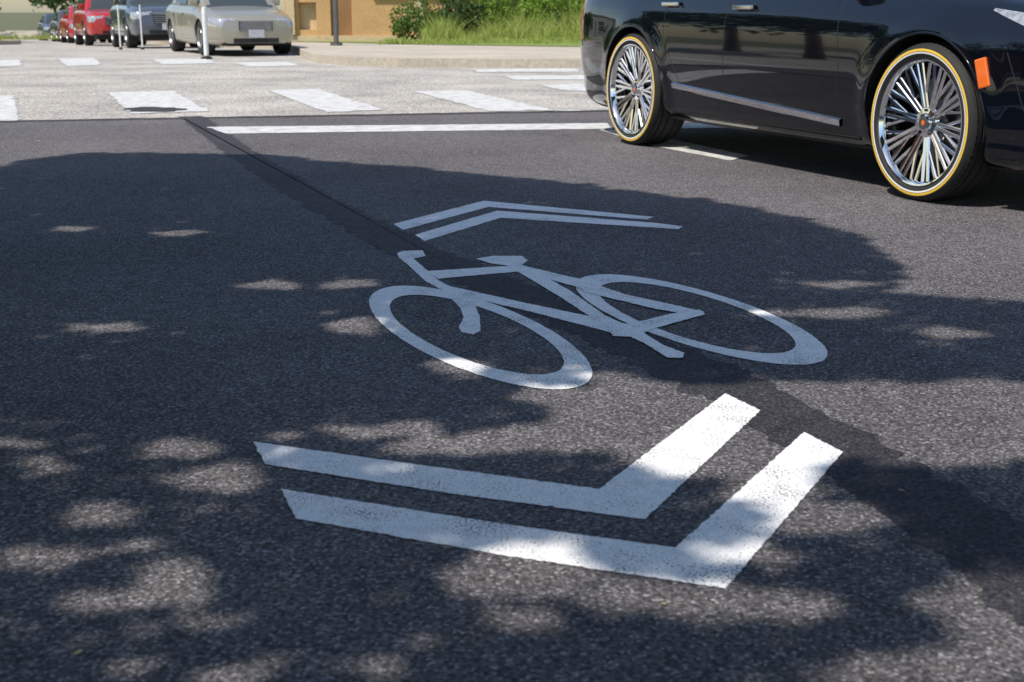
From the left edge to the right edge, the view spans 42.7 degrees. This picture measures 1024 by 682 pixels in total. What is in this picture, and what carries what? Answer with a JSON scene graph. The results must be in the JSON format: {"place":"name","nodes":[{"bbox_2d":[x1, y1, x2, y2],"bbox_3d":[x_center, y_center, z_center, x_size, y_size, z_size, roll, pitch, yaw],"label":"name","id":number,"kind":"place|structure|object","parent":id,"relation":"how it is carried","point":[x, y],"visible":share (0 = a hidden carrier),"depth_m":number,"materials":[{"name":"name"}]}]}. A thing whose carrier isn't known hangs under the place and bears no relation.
{"place":"outdoors","nodes":[
{"label":"outdoors","id":0,"kind":"place"},
{"bbox_2d":[0,39,20,44],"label":"sidewalk","id":1,"kind":"structure","parent":0,"point":[7,42],"depth_m":44.91,"materials":[{"name":"concrete"}]},
{"bbox_2d":[0,0,507,12],"label":"sky","id":2,"kind":"structure","parent":0,"point":[8,6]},
{"bbox_2d":[0,13,554,31],"bbox_3d":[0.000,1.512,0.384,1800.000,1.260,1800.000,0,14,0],"label":"ground","id":3,"kind":"structure","parent":0,"point":[19,21],"depth_m":239.34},
{"bbox_2d":[34,0,76,12],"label":"street tree","id":4,"kind":"object","parent":3,"relation":"on","point":[55,1],"visible":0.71,"depth_m":95.15,"materials":[{"name":"green plant"}]},
{"bbox_2d":[28,0,579,23],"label":"background trees","id":5,"kind":"object","parent":3,"relation":"on","point":[33,2],"depth_m":124.91,"materials":[{"name":"green plant"}]},
{"bbox_2d":[5,31,581,67],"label":"sidewalk","id":6,"kind":"structure","parent":0,"point":[428,55],"depth_m":22.32,"materials":[{"name":"concrete"}]},
{"bbox_2d":[330,0,342,45],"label":"utility pole","id":7,"kind":"object","parent":6,"relation":"on","point":[335,24],"visible":1,"depth_m":27.66,"materials":[{"name":"metal"}]},
{"bbox_2d":[388,0,454,39],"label":"shrub","id":8,"kind":"object","parent":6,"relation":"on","point":[406,24],"visible":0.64,"depth_m":33.18,"materials":[{"name":"green plant"}]},
{"bbox_2d":[422,0,492,34],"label":"shrub","id":9,"kind":"object","parent":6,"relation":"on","point":[462,10],"visible":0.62,"depth_m":33.28,"materials":[{"name":"green plant"}]},
{"bbox_2d":[0,32,607,119],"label":"old road","id":10,"kind":"structure","parent":0,"point":[43,82],"depth_m":16.16,"materials":[{"name":"grey asphalt"}]},
{"bbox_2d":[37,13,54,40],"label":"parked car","id":11,"kind":"object","parent":10,"relation":"on","point":[43,26],"visible":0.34,"depth_m":71.96,"materials":[{"name":"paint"}]},
{"bbox_2d":[50,10,94,41],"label":"parked car","id":12,"kind":"object","parent":10,"relation":"on","point":[54,25],"visible":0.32,"depth_m":61.50,"materials":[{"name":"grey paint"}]},
{"bbox_2d":[59,5,111,42],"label":"parked car","id":13,"kind":"object","parent":10,"relation":"on","point":[66,29],"visible":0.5,"depth_m":51.64,"materials":[{"name":"red paint"}]},
{"bbox_2d":[73,0,146,45],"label":"parked car","id":14,"kind":"object","parent":10,"relation":"on","point":[91,21],"visible":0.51,"depth_m":40.28,"materials":[{"name":"red paint"}]},
{"bbox_2d":[117,5,122,49],"bbox_3d":[-9.050,-7.230,30.148,0.086,1.010,0.086,0,14,0],"label":"delineator post","id":15,"kind":"object","parent":10,"relation":"on","point":[120,48],"visible":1,"depth_m":30.14,"materials":[{"name":"white plastic"}]},
{"bbox_2d":[139,5,144,49],"bbox_3d":[-8.600,-7.276,30.342,0.086,1.010,0.086,0,14,0],"label":"delineator post","id":16,"kind":"object","parent":10,"relation":"on","point":[142,48],"visible":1,"depth_m":30.34,"materials":[{"name":"white plastic"}]},
{"bbox_2d":[109,0,196,47],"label":"parked car","id":17,"kind":"object","parent":10,"relation":"on","point":[153,20],"visible":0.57,"depth_m":32.79,"materials":[{"name":"paint"}]},
{"bbox_2d":[124,107,186,111],"bbox_3d":[-3.250,-2.113,11.925,0.525,0.001,0.737,-8,16,-28],"label":"tar patch","id":18,"kind":"object","parent":10,"relation":"on","point":[153,109],"visible":1,"depth_m":11.88,"materials":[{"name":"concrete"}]},
{"bbox_2d":[201,7,212,58],"bbox_3d":[-5.622,-5.644,23.981,0.216,0.930,0.216,0,14,0],"label":"delineator post","id":19,"kind":"object","parent":10,"relation":"on","point":[205,34],"visible":0.98,"depth_m":23.96,"materials":[{"name":"white plastic"}]},
{"bbox_2d":[165,0,292,54],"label":"parked car","id":20,"kind":"object","parent":10,"relation":"on","point":[247,24],"visible":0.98,"depth_m":25.63,"materials":[{"name":"silver paint"}]},
{"bbox_2d":[0,58,583,79],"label":"crosswalk marking","id":21,"kind":"object","parent":10,"relation":"on","point":[79,61],"visible":0.84,"depth_m":21.58,"materials":[{"name":"paint"}]},
{"bbox_2d":[0,84,585,120],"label":"crosswalk marking","id":22,"kind":"object","parent":10,"relation":"on","point":[315,98],"visible":0.96,"depth_m":12.94,"materials":[{"name":"paint"}]},
{"bbox_2d":[36,30,580,45],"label":"grass","id":23,"kind":"structure","parent":0,"point":[551,44],"depth_m":28.18,"materials":[{"name":"green plant"}]},
{"bbox_2d":[284,0,300,35],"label":"wall pier","id":24,"kind":"structure","parent":23,"relation":"on","point":[297,16],"depth_m":36.84,"materials":[{"name":"beige paint"}]},
{"bbox_2d":[285,0,295,34],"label":"pilaster","id":25,"kind":"object","parent":24,"relation":"attached to","point":[290,8],"visible":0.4,"depth_m":36.68,"materials":[{"name":"beige paint"}]},
{"bbox_2d":[298,0,315,1],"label":"building wall","id":26,"kind":"structure","parent":24,"relation":"attached to","point":[306,0],"depth_m":36.71,"materials":[{"name":"beige paint"}]},
{"bbox_2d":[299,30,316,35],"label":"wall below","id":27,"kind":"structure","parent":23,"relation":"on","point":[307,32],"depth_m":36.92,"materials":[{"name":"beige paint"}]},
{"bbox_2d":[316,0,331,35],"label":"wall pier","id":28,"kind":"structure","parent":23,"relation":"on","point":[324,17],"depth_m":36.81,"materials":[{"name":"beige paint"}]},
{"bbox_2d":[300,2,316,29],"bbox_3d":[-5.745,-9.200,37.044,0.500,0.750,0.030,1,14,2],"label":"recess panel","id":29,"kind":"object","parent":28,"relation":"attached to","point":[308,21],"visible":1,"depth_m":37.03,"materials":[{"name":"beige paint"}]},
{"bbox_2d":[331,0,351,35],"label":"door","id":30,"kind":"structure","parent":28,"relation":"attached to","point":[344,18],"depth_m":36.97,"materials":[{"name":"beige wood"}]},
{"bbox_2d":[292,36,420,41],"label":"plinth","id":31,"kind":"structure","parent":23,"relation":"on","point":[331,38],"depth_m":36.87,"materials":[{"name":"beige paint"}]},
{"bbox_2d":[351,0,376,35],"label":"wall pier","id":32,"kind":"structure","parent":23,"relation":"on","point":[364,19],"depth_m":36.77,"materials":[{"name":"beige paint"}]},
{"bbox_2d":[376,0,411,35],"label":"wall below","id":33,"kind":"structure","parent":23,"relation":"on","point":[384,8],"depth_m":36.72,"materials":[{"name":"beige paint"}]},
{"bbox_2d":[412,0,430,35],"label":"wall pier","id":34,"kind":"structure","parent":23,"relation":"on","point":[424,5],"depth_m":36.64,"materials":[{"name":"beige paint"}]},
{"bbox_2d":[414,0,423,34],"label":"pilaster","id":35,"kind":"object","parent":34,"relation":"attached to","point":[419,5],"visible":0.2,"depth_m":36.52,"materials":[{"name":"beige paint"}]},
{"bbox_2d":[431,0,462,20],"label":"wall below","id":36,"kind":"structure","parent":23,"relation":"on","point":[434,2],"depth_m":36.61,"materials":[{"name":"beige paint"}]},
{"bbox_2d":[377,34,580,43],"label":"grass tufts","id":37,"kind":"object","parent":23,"relation":"on","point":[509,40],"visible":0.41,"depth_m":29.38,"materials":[{"name":"green plant"}]},
{"bbox_2d":[415,1,582,40],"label":"tall grass","id":38,"kind":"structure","parent":23,"relation":"on","point":[519,28],"depth_m":32.22,"materials":[{"name":"green plant"}]},
{"bbox_2d":[461,0,542,34],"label":"shrub","id":39,"kind":"object","parent":23,"relation":"on","point":[495,4],"visible":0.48,"depth_m":33.55,"materials":[{"name":"green plant"}]},
{"bbox_2d":[488,0,569,29],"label":"shrub","id":40,"kind":"object","parent":23,"relation":"on","point":[551,7],"visible":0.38,"depth_m":34.20,"materials":[{"name":"green plant"}]},
{"bbox_2d":[502,0,584,25],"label":"shrub","id":41,"kind":"object","parent":23,"relation":"on","point":[512,6],"visible":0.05,"depth_m":36.93,"materials":[{"name":"green plant"}]},
{"bbox_2d":[537,0,584,30],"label":"shrub","id":42,"kind":"object","parent":23,"relation":"on","point":[556,4],"visible":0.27,"depth_m":33.58,"materials":[{"name":"green plant"}]},
{"bbox_2d":[0,111,1023,681],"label":"road","id":43,"kind":"structure","parent":0,"point":[188,319],"depth_m":3.05,"materials":[{"name":"grey asphalt"}]},
{"bbox_2d":[0,110,608,121],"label":"pavement joint","id":44,"kind":"object","parent":43,"relation":"on","point":[302,115],"visible":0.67,"depth_m":11.14,"materials":[{"name":"asphalt"}]},
{"bbox_2d":[207,123,611,132],"bbox_3d":[-0.766,-1.619,9.951,3.120,0.001,0.600,-2,14,-6],"label":"stop line","id":45,"kind":"object","parent":43,"relation":"on","point":[344,128],"visible":1,"depth_m":10.00,"materials":[{"name":"paint"}]},
{"bbox_2d":[254,201,841,587],"bbox_3d":[0.149,-0.139,4.116,1.383,0.002,4.271,0,14,0],"label":"bicycle lane marking","id":46,"kind":"object","parent":43,"relation":"on","point":[721,546],"visible":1,"depth_m":2.57,"materials":[{"name":"white paint"}]},
{"bbox_2d":[179,116,1023,625],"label":"sealed seam","id":47,"kind":"object","parent":43,"relation":"on","point":[971,538],"visible":1,"depth_m":2.84,"materials":[{"name":"asphalt"}]},
{"bbox_2d":[602,129,747,159],"bbox_3d":[1.039,-1.339,8.846,0.322,0.001,2.159,-5,15,-18],"label":"lane line","id":48,"kind":"object","parent":43,"relation":"on","point":[678,145],"visible":0.67,"depth_m":8.44,"materials":[{"name":"paint"}]},
{"bbox_2d":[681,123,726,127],"bbox_3d":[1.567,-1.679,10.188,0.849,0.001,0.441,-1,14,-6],"label":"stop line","id":49,"kind":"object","parent":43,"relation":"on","point":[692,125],"visible":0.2,"depth_m":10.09,"materials":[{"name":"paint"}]},
{"bbox_2d":[581,0,1023,200],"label":"sedan car","id":50,"kind":"object","parent":43,"relation":"on","point":[923,100],"visible":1,"depth_m":6.66,"materials":[{"name":"black paint"}]},
{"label":"grass","id":51,"kind":"object","parent":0,"visible":0},
{"bbox_2d":[0,31,59,39],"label":"grass tufts","id":52,"kind":"object","parent":51,"relation":"on","point":[8,37],"visible":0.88,"depth_m":53.38,"materials":[{"name":"green plant"}]}
]}

